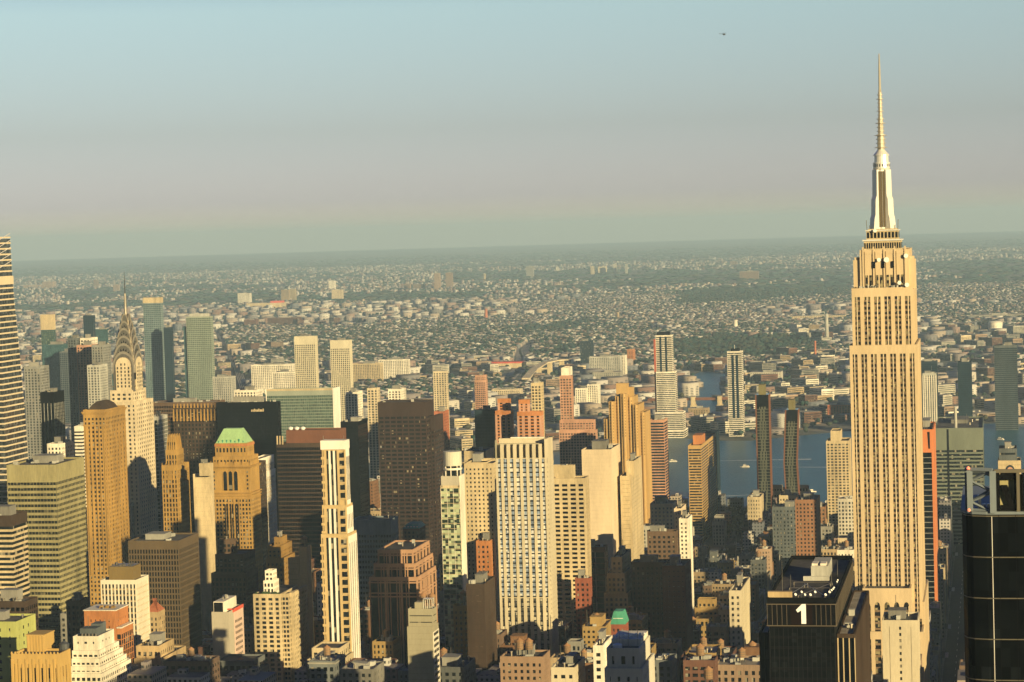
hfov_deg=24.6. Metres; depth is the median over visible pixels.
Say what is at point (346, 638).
window
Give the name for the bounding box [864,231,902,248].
deck window
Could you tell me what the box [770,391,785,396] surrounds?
apartment block
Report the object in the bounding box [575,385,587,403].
apartment block
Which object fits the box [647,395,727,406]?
bridge
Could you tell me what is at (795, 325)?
apartment block
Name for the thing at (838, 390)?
loft building
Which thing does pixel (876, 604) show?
arched window
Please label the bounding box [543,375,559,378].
apartment block
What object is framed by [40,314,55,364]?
glass tower
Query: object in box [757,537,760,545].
water tank
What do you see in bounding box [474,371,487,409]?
apartment tower
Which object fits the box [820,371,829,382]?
apartment block
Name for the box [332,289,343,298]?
apartment block
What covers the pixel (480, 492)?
apartment block
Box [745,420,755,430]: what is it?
loft building
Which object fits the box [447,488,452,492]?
window
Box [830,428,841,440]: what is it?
penthouse block
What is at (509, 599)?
windows
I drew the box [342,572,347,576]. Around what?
window
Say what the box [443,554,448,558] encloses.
window
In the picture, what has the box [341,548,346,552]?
window
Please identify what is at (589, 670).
street building
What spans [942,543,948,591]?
street building
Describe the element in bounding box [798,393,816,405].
apartment block
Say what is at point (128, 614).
windows
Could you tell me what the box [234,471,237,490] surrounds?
arched window
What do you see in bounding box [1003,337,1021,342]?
apartment block
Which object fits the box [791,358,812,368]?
apartment block
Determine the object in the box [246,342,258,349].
apartment block
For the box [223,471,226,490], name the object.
arched window
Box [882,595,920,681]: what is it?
loft building
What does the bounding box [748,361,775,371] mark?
apartment block
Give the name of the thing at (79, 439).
apartment block
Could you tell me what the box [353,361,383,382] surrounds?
apartment block
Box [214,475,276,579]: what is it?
windows
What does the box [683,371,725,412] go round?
creek
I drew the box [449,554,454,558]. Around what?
window
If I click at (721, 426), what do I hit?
apartment block
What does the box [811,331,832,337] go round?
apartment block
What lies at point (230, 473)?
arched window
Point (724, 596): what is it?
street building
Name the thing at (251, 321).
apartment block
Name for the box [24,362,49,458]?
apartment block
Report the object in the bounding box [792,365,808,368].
apartment block
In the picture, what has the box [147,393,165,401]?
windows
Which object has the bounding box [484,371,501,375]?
loft building
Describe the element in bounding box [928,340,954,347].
apartment block
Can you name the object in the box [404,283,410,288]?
apartment block
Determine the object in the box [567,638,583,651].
street building
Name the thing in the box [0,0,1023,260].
sky
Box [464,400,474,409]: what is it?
apartment block
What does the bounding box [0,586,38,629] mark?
office block
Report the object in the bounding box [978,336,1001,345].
apartment block
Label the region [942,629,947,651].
pavement
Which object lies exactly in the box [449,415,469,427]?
apartment block
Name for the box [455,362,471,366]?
apartment block
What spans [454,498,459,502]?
window
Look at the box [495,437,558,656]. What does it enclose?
hotel tower
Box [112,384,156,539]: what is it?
windows
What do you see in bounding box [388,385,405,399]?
apartment block
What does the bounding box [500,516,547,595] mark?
windows
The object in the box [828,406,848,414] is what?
windows
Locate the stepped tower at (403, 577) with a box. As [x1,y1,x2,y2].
[369,539,437,664]
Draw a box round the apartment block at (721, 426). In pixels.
[710,419,728,433]
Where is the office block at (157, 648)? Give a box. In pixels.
[134,631,185,667]
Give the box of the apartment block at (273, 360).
[267,358,283,362]
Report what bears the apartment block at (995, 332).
on the ground at (501, 251)
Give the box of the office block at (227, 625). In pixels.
[211,594,244,658]
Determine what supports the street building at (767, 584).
on the ground at (501, 251)
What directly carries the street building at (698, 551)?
on the ground at (501, 251)
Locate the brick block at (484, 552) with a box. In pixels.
[476,532,493,575]
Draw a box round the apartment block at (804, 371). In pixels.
[789,368,818,378]
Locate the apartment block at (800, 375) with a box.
[790,373,816,383]
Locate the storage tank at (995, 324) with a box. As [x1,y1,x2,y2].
[988,321,1002,330]
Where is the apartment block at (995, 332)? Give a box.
[988,330,1005,335]
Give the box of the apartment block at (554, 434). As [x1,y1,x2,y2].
[545,430,558,439]
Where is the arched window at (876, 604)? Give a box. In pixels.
[875,602,908,605]
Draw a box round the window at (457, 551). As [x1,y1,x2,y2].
[455,549,460,553]
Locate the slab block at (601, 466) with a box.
[581,439,621,570]
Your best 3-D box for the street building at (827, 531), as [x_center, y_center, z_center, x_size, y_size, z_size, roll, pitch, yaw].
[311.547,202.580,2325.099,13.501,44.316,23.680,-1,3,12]
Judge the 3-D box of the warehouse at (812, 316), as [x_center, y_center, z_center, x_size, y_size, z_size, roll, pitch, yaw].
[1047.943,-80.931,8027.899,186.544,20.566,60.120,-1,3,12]
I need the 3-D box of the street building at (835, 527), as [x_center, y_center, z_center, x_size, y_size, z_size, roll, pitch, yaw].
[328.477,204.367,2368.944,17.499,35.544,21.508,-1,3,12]
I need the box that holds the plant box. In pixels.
[109,562,140,579]
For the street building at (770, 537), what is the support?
on the ground at (501, 251)
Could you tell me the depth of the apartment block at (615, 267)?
16780.72 m
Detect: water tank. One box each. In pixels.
[188,647,194,659]
[244,616,248,627]
[323,645,330,658]
[383,628,388,637]
[419,592,426,605]
[428,593,435,605]
[440,647,446,654]
[459,590,465,600]
[496,621,499,629]
[515,638,523,653]
[525,638,532,653]
[563,643,570,655]
[580,649,586,661]
[628,605,633,612]
[695,643,704,655]
[700,636,706,648]
[703,666,712,681]
[717,638,723,651]
[722,573,726,582]
[738,647,745,662]
[748,641,756,645]
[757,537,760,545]
[844,540,848,546]
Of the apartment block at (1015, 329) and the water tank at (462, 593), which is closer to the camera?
the water tank at (462, 593)
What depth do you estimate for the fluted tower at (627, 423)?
2486.51 m
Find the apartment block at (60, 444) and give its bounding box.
[47,436,73,456]
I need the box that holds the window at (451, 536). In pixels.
[448,534,454,538]
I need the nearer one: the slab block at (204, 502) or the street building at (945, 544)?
the slab block at (204, 502)
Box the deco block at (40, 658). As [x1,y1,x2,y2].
[11,630,71,681]
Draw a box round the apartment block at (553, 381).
[541,377,559,386]
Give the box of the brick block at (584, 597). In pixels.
[575,569,592,637]
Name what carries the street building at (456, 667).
on the ground at (501, 251)
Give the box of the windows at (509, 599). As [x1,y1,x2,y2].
[502,598,549,647]
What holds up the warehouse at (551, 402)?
on the ground at (501, 251)
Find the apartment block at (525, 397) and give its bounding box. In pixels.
[518,396,531,402]
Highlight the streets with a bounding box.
[730,529,964,681]
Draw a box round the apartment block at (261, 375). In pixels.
[251,362,294,394]
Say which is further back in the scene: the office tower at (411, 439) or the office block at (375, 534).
the office tower at (411, 439)
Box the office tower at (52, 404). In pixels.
[40,388,65,453]
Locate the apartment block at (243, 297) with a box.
[238,292,251,302]
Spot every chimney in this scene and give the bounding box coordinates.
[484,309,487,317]
[824,314,828,336]
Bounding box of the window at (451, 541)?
[449,539,454,543]
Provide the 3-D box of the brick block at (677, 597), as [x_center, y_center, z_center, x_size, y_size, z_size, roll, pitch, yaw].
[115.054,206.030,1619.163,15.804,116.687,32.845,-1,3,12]
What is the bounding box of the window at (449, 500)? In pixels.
[447,498,452,502]
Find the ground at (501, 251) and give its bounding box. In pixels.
[11,231,1023,507]
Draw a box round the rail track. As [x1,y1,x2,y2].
[215,332,240,388]
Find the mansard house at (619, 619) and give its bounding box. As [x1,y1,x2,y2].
[610,609,628,637]
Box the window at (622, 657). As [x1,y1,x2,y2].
[621,656,624,663]
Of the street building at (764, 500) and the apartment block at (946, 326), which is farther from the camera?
the apartment block at (946, 326)
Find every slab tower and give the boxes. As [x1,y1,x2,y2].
[266,386,340,441]
[936,407,984,545]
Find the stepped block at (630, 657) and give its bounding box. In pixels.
[604,630,654,681]
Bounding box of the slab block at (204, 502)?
[193,459,215,629]
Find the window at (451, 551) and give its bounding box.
[449,549,454,553]
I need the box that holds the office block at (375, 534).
[353,515,398,608]
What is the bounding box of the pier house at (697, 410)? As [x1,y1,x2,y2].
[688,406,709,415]
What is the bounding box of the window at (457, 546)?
[455,544,460,548]
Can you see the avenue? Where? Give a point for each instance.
(229, 369)
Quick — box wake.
[729,459,807,460]
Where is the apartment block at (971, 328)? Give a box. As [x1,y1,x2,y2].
[961,325,979,332]
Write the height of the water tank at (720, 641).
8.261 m
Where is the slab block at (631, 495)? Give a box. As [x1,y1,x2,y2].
[620,452,643,561]
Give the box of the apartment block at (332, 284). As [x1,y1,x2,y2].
[329,280,335,288]
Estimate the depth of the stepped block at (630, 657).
1000.24 m
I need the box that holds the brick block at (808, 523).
[795,492,820,554]
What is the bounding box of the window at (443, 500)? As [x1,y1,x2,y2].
[441,498,446,502]
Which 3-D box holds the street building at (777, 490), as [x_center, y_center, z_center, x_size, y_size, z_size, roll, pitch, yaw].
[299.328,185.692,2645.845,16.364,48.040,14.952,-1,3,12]
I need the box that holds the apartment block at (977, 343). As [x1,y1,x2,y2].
[964,339,983,348]
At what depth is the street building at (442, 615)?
1806.67 m
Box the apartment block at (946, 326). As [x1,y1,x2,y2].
[938,324,955,328]
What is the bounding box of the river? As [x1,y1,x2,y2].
[369,423,1023,506]
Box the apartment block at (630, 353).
[627,348,634,359]
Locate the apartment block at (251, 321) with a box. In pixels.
[244,319,258,324]
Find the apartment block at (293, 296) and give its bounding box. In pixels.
[290,288,296,299]
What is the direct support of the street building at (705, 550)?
on the ground at (501, 251)
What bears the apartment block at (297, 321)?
on the ground at (501, 251)
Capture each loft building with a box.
[215,360,230,367]
[253,348,268,351]
[266,530,294,584]
[319,372,326,378]
[450,427,472,435]
[453,596,467,656]
[454,366,476,370]
[456,408,474,416]
[459,370,483,375]
[466,565,497,669]
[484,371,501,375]
[500,639,550,681]
[522,360,540,364]
[529,366,546,372]
[551,652,585,681]
[591,539,608,612]
[593,628,611,681]
[611,539,630,572]
[627,374,650,379]
[631,554,669,637]
[647,525,678,558]
[650,495,676,528]
[674,499,685,553]
[679,510,694,616]
[694,362,705,370]
[695,413,721,419]
[702,363,722,371]
[729,572,751,651]
[744,399,754,408]
[745,392,767,399]
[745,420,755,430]
[751,385,758,392]
[758,358,781,361]
[772,500,795,571]
[775,381,789,385]
[786,393,799,398]
[802,407,827,414]
[804,364,827,369]
[810,336,831,341]
[819,404,827,408]
[826,386,848,397]
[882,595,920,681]
[936,352,952,360]
[939,366,952,371]
[970,357,990,363]
[973,410,994,415]
[974,397,994,408]
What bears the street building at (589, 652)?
on the ground at (501, 251)
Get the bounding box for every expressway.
[504,342,529,381]
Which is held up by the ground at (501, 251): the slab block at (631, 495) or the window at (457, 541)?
the slab block at (631, 495)
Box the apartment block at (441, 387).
[433,368,449,431]
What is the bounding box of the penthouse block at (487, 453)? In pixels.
[464,447,493,460]
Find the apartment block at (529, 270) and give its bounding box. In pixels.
[526,266,533,277]
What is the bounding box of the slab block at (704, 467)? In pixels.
[688,430,720,543]
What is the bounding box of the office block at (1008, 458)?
[998,441,1020,473]
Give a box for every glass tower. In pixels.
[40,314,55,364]
[42,341,67,389]
[60,348,70,422]
[83,314,95,337]
[96,327,107,343]
[143,297,165,401]
[163,325,175,399]
[183,313,214,399]
[961,466,1023,681]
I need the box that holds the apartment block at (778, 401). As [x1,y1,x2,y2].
[771,395,790,410]
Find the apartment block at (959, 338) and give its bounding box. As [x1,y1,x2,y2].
[953,334,970,343]
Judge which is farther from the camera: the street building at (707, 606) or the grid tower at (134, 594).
the street building at (707, 606)
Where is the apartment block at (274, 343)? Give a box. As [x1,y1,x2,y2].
[266,341,283,347]
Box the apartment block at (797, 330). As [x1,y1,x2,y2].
[789,327,808,332]
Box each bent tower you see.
[755,384,772,509]
[783,399,799,494]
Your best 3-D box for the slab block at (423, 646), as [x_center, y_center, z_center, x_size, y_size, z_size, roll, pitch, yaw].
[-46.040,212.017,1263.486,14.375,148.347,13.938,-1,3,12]
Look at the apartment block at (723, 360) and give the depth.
5586.42 m
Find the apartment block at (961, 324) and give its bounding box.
[957,322,971,326]
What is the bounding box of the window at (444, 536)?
[442,534,447,538]
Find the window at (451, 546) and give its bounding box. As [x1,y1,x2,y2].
[449,544,454,548]
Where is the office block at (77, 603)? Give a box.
[66,592,88,665]
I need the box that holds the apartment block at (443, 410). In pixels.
[434,406,449,450]
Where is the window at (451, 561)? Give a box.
[449,559,454,563]
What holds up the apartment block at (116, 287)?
on the ground at (501, 251)
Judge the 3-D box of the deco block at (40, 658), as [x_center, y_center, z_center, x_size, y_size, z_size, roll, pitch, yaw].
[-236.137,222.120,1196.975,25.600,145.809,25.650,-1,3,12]
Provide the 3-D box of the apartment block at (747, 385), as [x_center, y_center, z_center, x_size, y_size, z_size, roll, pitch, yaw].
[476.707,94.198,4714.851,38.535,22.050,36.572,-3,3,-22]
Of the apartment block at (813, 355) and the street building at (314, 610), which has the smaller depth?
the street building at (314, 610)
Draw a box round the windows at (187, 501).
[164,493,190,532]
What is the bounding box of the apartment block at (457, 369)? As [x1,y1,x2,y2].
[451,368,467,371]
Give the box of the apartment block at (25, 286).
[23,285,41,287]
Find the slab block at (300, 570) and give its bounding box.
[288,544,313,656]
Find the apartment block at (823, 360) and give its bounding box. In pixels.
[808,356,834,365]
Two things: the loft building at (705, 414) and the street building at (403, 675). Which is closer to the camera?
the street building at (403, 675)
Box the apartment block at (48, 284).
[42,281,55,287]
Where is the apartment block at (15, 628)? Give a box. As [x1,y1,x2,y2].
[0,609,35,681]
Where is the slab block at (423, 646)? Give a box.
[407,597,440,681]
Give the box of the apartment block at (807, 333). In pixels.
[798,331,810,336]
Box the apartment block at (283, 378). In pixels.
[272,369,295,387]
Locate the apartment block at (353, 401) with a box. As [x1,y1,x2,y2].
[345,387,362,419]
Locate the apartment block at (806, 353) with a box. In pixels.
[799,350,821,355]
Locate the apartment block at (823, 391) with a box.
[810,387,833,399]
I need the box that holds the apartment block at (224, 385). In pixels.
[212,374,235,401]
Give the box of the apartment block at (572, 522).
[554,458,591,637]
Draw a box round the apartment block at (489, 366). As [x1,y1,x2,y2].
[481,362,498,371]
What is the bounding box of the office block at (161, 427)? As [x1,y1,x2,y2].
[154,408,167,530]
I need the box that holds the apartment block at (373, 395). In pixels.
[367,384,379,478]
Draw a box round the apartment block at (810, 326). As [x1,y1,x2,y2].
[802,323,818,330]
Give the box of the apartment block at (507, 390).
[492,387,522,394]
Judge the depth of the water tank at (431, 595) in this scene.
1260.59 m
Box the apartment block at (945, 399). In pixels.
[938,392,951,404]
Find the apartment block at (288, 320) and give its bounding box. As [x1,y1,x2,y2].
[268,316,301,324]
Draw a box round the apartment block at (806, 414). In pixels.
[800,409,822,423]
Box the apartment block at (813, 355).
[808,354,834,356]
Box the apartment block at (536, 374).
[532,372,544,379]
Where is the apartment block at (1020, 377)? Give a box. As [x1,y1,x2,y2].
[1017,371,1023,382]
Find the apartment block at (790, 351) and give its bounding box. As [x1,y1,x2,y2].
[776,347,796,355]
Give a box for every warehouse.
[452,396,471,401]
[453,355,504,358]
[454,416,474,421]
[544,399,559,406]
[592,370,622,378]
[712,393,727,401]
[750,370,782,380]
[775,406,802,409]
[790,314,845,318]
[807,392,831,400]
[828,402,850,414]
[970,313,1023,317]
[976,374,993,380]
[977,410,994,420]
[978,364,993,366]
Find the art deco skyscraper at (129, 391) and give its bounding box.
[110,276,157,539]
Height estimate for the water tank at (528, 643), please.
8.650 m
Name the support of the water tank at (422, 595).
on the slab block at (423, 646)
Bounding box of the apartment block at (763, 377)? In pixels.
[747,373,777,383]
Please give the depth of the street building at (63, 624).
1571.89 m
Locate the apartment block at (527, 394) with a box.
[519,392,530,397]
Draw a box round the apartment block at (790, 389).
[775,386,803,393]
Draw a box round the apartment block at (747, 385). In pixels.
[744,382,758,392]
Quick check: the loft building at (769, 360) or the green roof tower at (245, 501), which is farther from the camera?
the loft building at (769, 360)
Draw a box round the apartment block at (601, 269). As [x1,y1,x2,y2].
[598,266,606,272]
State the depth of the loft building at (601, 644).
1104.08 m
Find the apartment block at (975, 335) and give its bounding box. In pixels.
[963,333,986,339]
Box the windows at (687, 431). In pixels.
[668,431,687,436]
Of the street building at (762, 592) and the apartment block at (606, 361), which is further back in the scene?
the apartment block at (606, 361)
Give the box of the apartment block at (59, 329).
[56,327,65,331]
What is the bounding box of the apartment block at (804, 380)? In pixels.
[792,376,818,385]
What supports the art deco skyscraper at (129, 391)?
on the ground at (501, 251)
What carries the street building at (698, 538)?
on the ground at (501, 251)
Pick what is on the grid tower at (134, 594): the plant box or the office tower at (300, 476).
the plant box
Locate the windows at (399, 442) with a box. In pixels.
[380,440,443,568]
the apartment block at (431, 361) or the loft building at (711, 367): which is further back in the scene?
the apartment block at (431, 361)
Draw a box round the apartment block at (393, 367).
[378,357,409,379]
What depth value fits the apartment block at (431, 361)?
5807.52 m
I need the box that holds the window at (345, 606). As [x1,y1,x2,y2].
[343,604,348,608]
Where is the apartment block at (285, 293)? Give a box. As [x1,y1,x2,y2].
[281,289,289,299]
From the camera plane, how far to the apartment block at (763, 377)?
4963.57 m
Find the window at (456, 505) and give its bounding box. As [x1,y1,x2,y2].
[454,503,459,507]
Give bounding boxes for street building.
[60,611,67,641]
[163,648,219,681]
[195,645,212,654]
[202,619,211,639]
[202,638,212,651]
[220,654,269,676]
[244,623,254,653]
[306,650,334,678]
[307,641,353,662]
[308,654,345,681]
[311,557,315,567]
[312,568,320,601]
[313,606,315,615]
[313,611,323,645]
[315,578,321,614]
[316,570,321,586]
[316,580,322,615]
[340,660,384,681]
[346,658,397,664]
[359,605,371,655]
[360,636,369,655]
[360,641,364,656]
[369,474,378,507]
[370,508,380,515]
[372,634,400,662]
[398,665,408,681]
[439,564,443,590]
[439,589,444,634]
[439,635,445,648]
[440,647,475,681]
[497,629,507,664]
[501,628,534,654]
[550,645,579,668]
[558,616,572,651]
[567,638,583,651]
[580,648,592,656]
[581,613,610,647]
[585,657,593,681]
[627,608,647,630]
[644,523,650,546]
[650,636,656,642]
[650,643,655,654]
[654,636,681,681]
[655,653,676,681]
[679,651,686,681]
[683,654,717,681]
[686,644,721,658]
[693,535,702,544]
[693,542,701,568]
[693,547,695,570]
[693,562,710,586]
[693,624,701,643]
[694,587,701,611]
[695,597,719,621]
[696,616,710,637]
[698,542,704,567]
[701,580,713,596]
[704,545,706,559]
[705,549,721,568]
[706,622,728,645]
[712,514,726,545]
[712,579,736,601]
[717,558,734,576]
[718,543,741,557]
[718,605,729,622]
[718,654,759,681]
[719,590,728,605]
[721,646,736,654]
[727,496,743,522]
[727,568,738,578]
[728,622,753,645]
[736,644,758,654]
[737,548,755,565]
[739,565,750,573]
[741,518,747,541]
[747,489,763,530]
[750,543,768,551]
[750,580,759,620]
[751,491,765,511]
[751,556,766,602]
[751,601,752,616]
[752,619,763,642]
[756,546,772,589]
[757,533,768,542]
[759,588,765,608]
[759,589,763,611]
[763,526,772,533]
[766,513,771,525]
[767,570,770,590]
[767,574,768,596]
[769,529,772,545]
[772,546,778,584]
[772,561,773,585]
[773,485,783,497]
[779,489,798,503]
[800,485,810,494]
[820,501,826,522]
[821,522,833,545]
[821,545,838,554]
[833,525,837,534]
[836,535,850,545]
[837,542,853,558]
[838,489,853,545]
[881,654,922,681]
[929,598,941,662]
[931,628,940,671]
[931,645,939,681]
[937,496,952,559]
[938,547,947,588]
[938,564,945,622]
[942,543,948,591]
[946,580,946,613]
[948,560,949,584]
[959,659,964,669]
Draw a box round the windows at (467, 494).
[467,494,499,610]
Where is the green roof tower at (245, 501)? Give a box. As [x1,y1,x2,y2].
[210,428,277,590]
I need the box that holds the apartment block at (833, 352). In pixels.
[824,349,842,354]
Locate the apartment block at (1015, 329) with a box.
[1003,325,1023,333]
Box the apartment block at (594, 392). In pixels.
[587,382,600,403]
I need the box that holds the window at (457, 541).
[455,539,460,543]
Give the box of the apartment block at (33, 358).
[29,354,40,361]
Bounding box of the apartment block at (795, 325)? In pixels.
[789,324,803,327]
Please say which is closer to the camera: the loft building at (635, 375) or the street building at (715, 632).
the street building at (715, 632)
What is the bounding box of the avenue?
[217,339,236,389]
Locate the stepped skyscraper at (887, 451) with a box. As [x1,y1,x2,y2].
[849,54,929,681]
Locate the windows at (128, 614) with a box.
[128,614,148,657]
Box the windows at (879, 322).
[853,321,921,672]
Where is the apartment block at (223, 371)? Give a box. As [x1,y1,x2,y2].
[215,369,230,375]
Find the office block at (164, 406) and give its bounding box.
[153,397,224,435]
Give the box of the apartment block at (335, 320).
[329,317,340,324]
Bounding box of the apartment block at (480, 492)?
[462,452,499,618]
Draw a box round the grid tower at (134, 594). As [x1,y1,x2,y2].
[100,575,150,657]
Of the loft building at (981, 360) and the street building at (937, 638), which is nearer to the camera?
the street building at (937, 638)
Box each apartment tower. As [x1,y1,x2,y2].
[67,335,83,456]
[76,341,95,423]
[80,334,97,344]
[87,361,108,407]
[91,341,112,399]
[253,569,309,681]
[294,334,318,387]
[320,436,360,657]
[330,336,353,420]
[440,443,467,652]
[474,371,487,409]
[474,405,495,458]
[495,398,513,442]
[517,399,543,436]
[531,376,544,437]
[559,366,597,475]
[651,414,669,500]
[653,332,687,437]
[727,345,744,435]
[826,437,851,524]
[921,359,938,421]
[922,366,936,422]
[922,417,938,600]
[957,358,972,416]
[994,342,1018,429]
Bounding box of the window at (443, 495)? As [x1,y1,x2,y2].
[441,493,446,497]
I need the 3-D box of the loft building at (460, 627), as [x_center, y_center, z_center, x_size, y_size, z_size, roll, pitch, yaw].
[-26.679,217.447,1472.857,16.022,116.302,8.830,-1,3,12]
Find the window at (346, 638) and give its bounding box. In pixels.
[344,636,349,640]
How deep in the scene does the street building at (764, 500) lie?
2550.85 m
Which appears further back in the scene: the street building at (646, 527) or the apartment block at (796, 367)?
the apartment block at (796, 367)
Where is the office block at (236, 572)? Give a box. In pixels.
[211,536,258,623]
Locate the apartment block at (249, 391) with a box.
[234,386,262,396]
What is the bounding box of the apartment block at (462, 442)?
[450,436,472,453]
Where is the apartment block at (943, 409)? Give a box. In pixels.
[938,404,953,416]
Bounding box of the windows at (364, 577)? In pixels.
[358,556,377,608]
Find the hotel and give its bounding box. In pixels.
[150,598,165,637]
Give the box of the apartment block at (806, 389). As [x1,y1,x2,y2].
[801,384,826,393]
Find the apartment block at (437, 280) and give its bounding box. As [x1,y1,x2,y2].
[434,273,440,288]
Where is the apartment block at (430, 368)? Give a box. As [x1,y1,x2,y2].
[426,363,448,372]
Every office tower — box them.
[6,453,89,647]
[40,388,65,453]
[128,531,201,654]
[173,403,217,532]
[216,393,281,530]
[276,426,345,567]
[340,411,370,518]
[377,399,443,568]
[759,555,870,681]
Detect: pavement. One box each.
[703,523,739,549]
[758,605,766,620]
[940,658,944,681]
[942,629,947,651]
[945,591,950,623]
[949,556,954,586]
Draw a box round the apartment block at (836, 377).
[829,372,841,383]
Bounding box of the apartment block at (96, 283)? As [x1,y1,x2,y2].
[94,279,98,288]
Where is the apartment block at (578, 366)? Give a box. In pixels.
[570,364,585,369]
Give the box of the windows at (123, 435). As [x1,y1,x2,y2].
[89,435,128,603]
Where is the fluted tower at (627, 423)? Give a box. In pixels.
[604,383,652,524]
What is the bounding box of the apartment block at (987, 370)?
[979,366,994,379]
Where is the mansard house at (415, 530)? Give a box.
[402,521,425,539]
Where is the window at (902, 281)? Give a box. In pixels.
[901,274,903,286]
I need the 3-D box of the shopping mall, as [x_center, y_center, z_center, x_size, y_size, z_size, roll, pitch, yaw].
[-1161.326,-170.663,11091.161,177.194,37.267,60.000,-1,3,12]
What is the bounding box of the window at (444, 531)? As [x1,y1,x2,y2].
[442,529,447,533]
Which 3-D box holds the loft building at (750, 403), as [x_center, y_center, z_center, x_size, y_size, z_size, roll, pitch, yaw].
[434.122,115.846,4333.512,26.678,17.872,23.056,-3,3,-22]
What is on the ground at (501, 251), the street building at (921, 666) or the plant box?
the street building at (921, 666)
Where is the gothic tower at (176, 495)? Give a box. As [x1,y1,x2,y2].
[161,433,191,532]
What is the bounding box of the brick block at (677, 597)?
[662,554,692,649]
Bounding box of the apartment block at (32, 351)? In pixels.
[29,349,38,353]
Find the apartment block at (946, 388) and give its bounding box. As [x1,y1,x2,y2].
[938,383,954,395]
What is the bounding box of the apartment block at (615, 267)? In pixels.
[613,263,616,273]
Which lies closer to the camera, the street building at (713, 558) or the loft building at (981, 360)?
the street building at (713, 558)
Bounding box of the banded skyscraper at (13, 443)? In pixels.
[0,233,27,503]
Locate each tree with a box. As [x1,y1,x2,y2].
[12,238,1023,450]
[721,510,738,521]
[728,506,742,522]
[738,515,744,524]
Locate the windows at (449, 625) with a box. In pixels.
[443,559,462,652]
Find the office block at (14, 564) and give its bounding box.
[0,504,29,595]
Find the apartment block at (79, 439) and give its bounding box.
[74,422,89,592]
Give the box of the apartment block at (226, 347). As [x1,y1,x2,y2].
[223,343,240,350]
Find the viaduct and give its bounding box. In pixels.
[522,359,567,379]
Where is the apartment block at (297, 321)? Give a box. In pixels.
[293,319,303,324]
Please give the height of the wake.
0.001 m
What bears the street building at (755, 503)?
on the ground at (501, 251)
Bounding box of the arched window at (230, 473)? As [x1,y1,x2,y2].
[229,471,232,490]
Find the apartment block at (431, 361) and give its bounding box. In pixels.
[427,359,438,363]
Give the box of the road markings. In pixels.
[740,539,962,669]
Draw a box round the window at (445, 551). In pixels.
[443,549,448,553]
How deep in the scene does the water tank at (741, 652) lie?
1269.04 m
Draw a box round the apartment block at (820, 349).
[807,347,831,351]
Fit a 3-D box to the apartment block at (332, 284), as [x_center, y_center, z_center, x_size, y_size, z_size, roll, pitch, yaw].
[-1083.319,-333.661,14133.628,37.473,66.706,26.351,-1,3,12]
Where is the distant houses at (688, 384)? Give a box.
[13,247,1023,449]
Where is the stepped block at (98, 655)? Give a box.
[71,621,130,681]
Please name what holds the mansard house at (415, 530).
on the ground at (501, 251)
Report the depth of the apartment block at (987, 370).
4884.97 m
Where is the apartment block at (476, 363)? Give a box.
[468,359,490,368]
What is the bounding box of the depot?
[491,361,522,367]
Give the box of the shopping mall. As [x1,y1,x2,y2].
[247,300,285,307]
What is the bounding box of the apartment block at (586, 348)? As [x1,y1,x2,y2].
[580,338,593,362]
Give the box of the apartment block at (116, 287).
[113,284,119,290]
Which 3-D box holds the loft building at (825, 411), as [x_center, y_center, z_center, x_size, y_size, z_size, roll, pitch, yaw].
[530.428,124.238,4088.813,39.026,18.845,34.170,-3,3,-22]
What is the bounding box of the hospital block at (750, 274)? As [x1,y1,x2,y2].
[739,270,758,278]
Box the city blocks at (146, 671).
[90,475,964,681]
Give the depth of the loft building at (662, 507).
2127.48 m
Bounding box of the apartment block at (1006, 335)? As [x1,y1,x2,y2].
[996,333,1019,339]
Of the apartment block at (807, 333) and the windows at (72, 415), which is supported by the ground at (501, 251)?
the apartment block at (807, 333)
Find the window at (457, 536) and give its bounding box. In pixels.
[455,534,460,538]
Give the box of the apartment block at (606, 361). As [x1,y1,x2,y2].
[589,354,621,370]
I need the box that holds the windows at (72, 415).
[72,415,77,438]
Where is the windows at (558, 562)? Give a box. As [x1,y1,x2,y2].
[556,548,585,635]
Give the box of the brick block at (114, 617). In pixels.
[83,592,133,663]
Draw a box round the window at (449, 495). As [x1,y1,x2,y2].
[447,493,452,497]
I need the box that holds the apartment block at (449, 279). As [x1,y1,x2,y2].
[446,272,452,287]
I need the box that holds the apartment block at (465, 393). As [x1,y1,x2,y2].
[459,388,474,397]
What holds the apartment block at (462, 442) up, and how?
on the ground at (501, 251)
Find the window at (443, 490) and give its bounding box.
[441,488,446,492]
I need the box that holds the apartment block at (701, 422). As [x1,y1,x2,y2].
[691,414,713,431]
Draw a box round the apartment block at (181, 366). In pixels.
[174,364,184,372]
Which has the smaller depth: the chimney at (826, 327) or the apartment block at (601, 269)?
the chimney at (826, 327)
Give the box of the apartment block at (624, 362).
[618,353,626,374]
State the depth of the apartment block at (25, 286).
17630.48 m
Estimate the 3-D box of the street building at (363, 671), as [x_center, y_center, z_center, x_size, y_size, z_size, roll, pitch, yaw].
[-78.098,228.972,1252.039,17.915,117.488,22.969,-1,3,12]
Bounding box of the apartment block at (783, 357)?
[773,354,789,360]
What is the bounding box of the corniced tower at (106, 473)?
[81,399,129,605]
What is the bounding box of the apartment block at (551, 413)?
[544,406,560,422]
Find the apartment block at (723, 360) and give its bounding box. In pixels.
[708,357,726,363]
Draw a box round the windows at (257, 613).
[256,599,308,681]
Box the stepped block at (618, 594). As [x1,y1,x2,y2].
[604,565,631,617]
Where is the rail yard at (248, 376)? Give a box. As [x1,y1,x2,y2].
[215,332,250,388]
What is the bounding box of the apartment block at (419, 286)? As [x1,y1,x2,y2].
[413,283,425,288]
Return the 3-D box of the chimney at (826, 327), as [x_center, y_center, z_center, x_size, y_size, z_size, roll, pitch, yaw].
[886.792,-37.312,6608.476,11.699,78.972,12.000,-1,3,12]

